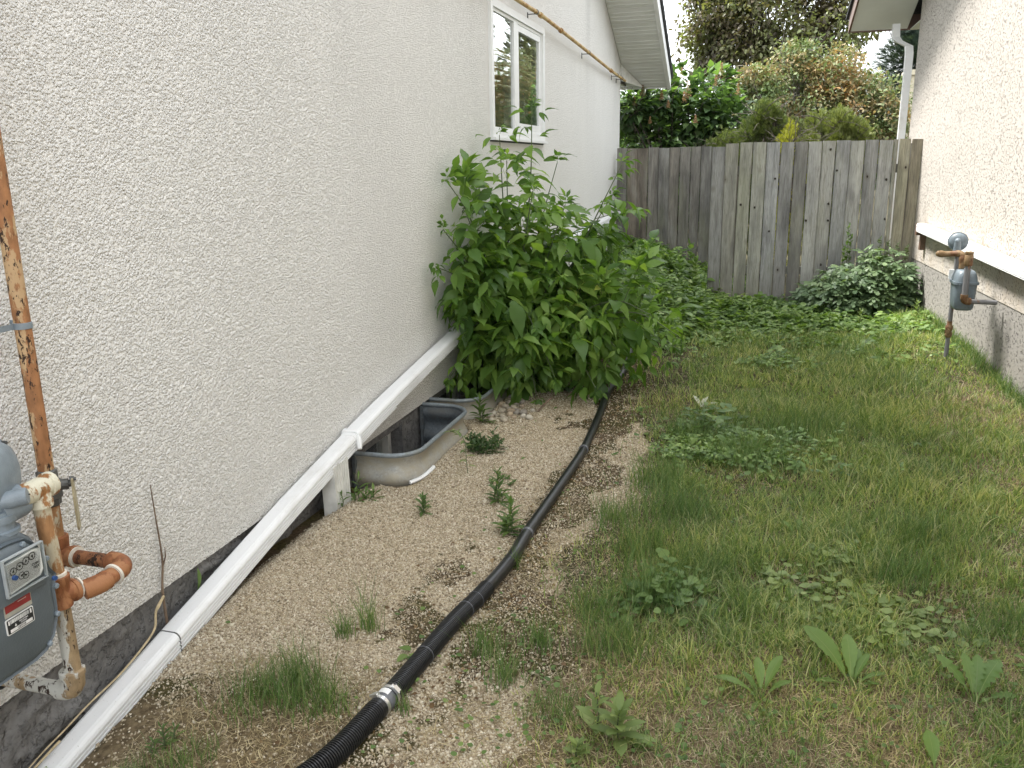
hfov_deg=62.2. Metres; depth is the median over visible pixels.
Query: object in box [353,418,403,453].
basement window
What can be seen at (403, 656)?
weed
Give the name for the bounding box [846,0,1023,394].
cream house
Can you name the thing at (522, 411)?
pebble
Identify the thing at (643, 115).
lilac bush
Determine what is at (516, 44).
window
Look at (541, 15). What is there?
gas pipe
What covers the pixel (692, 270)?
leafy plant
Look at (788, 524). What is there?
broadleaf weed
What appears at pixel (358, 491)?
weed
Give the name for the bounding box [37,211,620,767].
downspout
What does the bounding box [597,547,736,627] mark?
weed clump
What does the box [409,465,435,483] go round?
edging strip
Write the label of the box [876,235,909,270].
leafy plant
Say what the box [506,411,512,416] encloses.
pebble
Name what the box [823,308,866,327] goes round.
leafy plant
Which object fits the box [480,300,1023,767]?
grass
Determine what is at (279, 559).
gravel
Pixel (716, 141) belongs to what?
cedar shrub
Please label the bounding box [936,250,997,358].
gas pipe
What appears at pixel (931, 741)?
broadleaf weed
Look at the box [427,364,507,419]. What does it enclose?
window well
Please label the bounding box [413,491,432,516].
weed
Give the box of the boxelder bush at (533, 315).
[427,96,701,408]
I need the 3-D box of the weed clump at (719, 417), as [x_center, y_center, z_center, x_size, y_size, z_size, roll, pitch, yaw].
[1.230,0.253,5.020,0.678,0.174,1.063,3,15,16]
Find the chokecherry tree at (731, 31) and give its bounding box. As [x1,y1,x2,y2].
[668,0,885,114]
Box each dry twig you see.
[150,484,168,624]
[535,397,551,411]
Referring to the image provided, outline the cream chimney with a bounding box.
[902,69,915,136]
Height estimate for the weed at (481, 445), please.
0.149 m
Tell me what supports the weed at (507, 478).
on the ground at (104, 750)
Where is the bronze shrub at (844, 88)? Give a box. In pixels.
[729,30,912,190]
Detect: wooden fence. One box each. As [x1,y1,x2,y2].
[616,146,738,276]
[707,139,922,303]
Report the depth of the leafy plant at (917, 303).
8.07 m
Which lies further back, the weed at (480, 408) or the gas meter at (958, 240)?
the gas meter at (958, 240)
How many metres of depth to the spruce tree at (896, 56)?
34.21 m
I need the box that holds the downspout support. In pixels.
[322,458,350,515]
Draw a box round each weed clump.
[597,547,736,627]
[660,400,759,470]
[736,535,998,688]
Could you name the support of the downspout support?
on the ground at (104, 750)
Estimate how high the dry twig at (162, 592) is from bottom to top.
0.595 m
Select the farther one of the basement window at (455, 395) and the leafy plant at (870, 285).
the leafy plant at (870, 285)
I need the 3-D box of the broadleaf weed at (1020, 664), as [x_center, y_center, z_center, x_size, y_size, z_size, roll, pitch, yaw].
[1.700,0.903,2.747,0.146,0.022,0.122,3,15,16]
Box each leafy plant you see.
[674,239,701,288]
[787,244,922,316]
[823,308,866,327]
[840,223,852,272]
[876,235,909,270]
[912,298,927,320]
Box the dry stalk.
[28,595,164,767]
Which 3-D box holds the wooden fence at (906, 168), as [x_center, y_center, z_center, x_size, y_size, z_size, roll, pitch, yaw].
[3.285,-1.716,9.412,2.137,1.894,0.194,3,15,16]
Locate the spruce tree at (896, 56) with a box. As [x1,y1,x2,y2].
[869,29,919,191]
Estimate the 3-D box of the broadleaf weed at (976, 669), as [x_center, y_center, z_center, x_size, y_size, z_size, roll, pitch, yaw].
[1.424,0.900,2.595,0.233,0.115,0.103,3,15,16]
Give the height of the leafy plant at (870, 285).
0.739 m
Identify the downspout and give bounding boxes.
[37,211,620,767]
[888,23,913,255]
[915,223,1023,279]
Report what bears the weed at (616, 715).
on the ground at (104, 750)
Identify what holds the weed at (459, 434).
on the ground at (104, 750)
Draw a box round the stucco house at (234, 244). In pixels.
[0,0,673,767]
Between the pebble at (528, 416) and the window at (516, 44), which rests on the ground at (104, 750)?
the pebble at (528, 416)
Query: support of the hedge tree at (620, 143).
on the ground at (104, 750)
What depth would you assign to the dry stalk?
2.76 m
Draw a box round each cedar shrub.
[680,124,741,174]
[715,92,811,279]
[793,98,885,259]
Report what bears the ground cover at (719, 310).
on the ground at (104, 750)
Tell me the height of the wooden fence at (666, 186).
1.821 m
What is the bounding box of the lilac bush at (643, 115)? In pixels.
[619,55,752,239]
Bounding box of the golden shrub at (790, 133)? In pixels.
[764,110,820,265]
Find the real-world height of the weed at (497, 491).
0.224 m
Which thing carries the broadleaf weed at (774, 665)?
on the ground at (104, 750)
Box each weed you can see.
[145,721,185,757]
[197,568,201,589]
[338,471,382,506]
[396,645,412,662]
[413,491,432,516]
[443,429,475,472]
[464,426,506,454]
[469,392,497,422]
[486,466,510,504]
[488,474,515,485]
[490,494,524,536]
[563,680,655,763]
[693,395,712,406]
[712,655,791,711]
[783,519,813,537]
[803,625,885,687]
[922,729,939,767]
[935,652,1019,703]
[1013,654,1023,666]
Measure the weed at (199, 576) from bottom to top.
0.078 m
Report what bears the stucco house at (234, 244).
on the ground at (104, 750)
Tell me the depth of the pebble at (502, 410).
5.64 m
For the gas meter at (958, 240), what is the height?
0.553 m
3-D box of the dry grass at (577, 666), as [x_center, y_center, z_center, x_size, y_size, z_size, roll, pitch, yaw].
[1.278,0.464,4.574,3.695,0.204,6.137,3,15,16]
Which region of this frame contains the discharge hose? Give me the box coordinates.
[296,348,632,767]
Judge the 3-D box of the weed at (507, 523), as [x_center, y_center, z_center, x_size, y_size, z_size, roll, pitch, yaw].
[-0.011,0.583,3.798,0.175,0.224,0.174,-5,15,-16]
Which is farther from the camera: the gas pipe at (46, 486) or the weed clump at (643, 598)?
the weed clump at (643, 598)
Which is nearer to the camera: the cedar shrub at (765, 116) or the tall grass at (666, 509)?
the tall grass at (666, 509)
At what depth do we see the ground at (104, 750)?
3.06 m
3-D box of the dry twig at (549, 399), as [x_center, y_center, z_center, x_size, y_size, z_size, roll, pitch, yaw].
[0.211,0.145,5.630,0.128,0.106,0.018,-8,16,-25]
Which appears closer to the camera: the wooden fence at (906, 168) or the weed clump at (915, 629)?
the weed clump at (915, 629)
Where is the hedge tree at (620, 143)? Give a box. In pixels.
[619,62,889,215]
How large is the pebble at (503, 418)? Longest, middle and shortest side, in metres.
0.058 x 0.050 x 0.039 m
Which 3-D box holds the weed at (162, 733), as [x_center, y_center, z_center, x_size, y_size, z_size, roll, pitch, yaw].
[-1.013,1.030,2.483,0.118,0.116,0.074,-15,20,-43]
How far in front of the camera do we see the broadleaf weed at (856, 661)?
2.69 m
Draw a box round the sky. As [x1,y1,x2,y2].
[620,0,913,129]
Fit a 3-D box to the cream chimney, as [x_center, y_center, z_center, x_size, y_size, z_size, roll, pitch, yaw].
[8.156,-4.603,17.137,0.720,3.260,0.700,3,15,16]
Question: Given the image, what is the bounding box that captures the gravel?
[77,367,710,767]
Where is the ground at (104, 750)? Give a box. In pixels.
[78,182,1023,767]
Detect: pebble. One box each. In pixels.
[498,407,505,412]
[500,416,507,421]
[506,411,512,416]
[520,409,527,414]
[525,414,532,419]
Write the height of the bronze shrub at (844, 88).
3.850 m
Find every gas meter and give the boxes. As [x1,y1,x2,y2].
[0,439,60,685]
[948,232,978,310]
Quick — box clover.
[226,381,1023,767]
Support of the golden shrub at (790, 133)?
on the ground at (104, 750)
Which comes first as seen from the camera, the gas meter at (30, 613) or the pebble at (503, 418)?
the gas meter at (30, 613)
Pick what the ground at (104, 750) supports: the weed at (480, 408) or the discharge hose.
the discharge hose
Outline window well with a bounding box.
[352,402,467,488]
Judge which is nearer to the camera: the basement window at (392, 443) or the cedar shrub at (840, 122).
the basement window at (392, 443)
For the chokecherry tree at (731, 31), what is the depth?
21.01 m
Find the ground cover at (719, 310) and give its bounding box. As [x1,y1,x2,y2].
[580,235,959,480]
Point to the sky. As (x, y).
(671, 7)
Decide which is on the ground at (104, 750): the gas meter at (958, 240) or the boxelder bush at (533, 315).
the boxelder bush at (533, 315)
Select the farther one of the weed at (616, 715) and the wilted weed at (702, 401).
the wilted weed at (702, 401)
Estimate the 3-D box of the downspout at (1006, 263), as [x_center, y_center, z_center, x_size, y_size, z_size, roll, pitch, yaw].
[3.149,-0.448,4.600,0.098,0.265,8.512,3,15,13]
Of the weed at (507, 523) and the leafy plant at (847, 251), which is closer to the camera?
the weed at (507, 523)
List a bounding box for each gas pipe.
[0,129,131,699]
[514,0,625,81]
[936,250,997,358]
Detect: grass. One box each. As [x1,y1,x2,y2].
[94,303,1023,767]
[109,348,1023,767]
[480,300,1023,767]
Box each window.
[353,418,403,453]
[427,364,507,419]
[432,379,468,398]
[487,0,547,144]
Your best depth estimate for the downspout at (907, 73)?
9.52 m

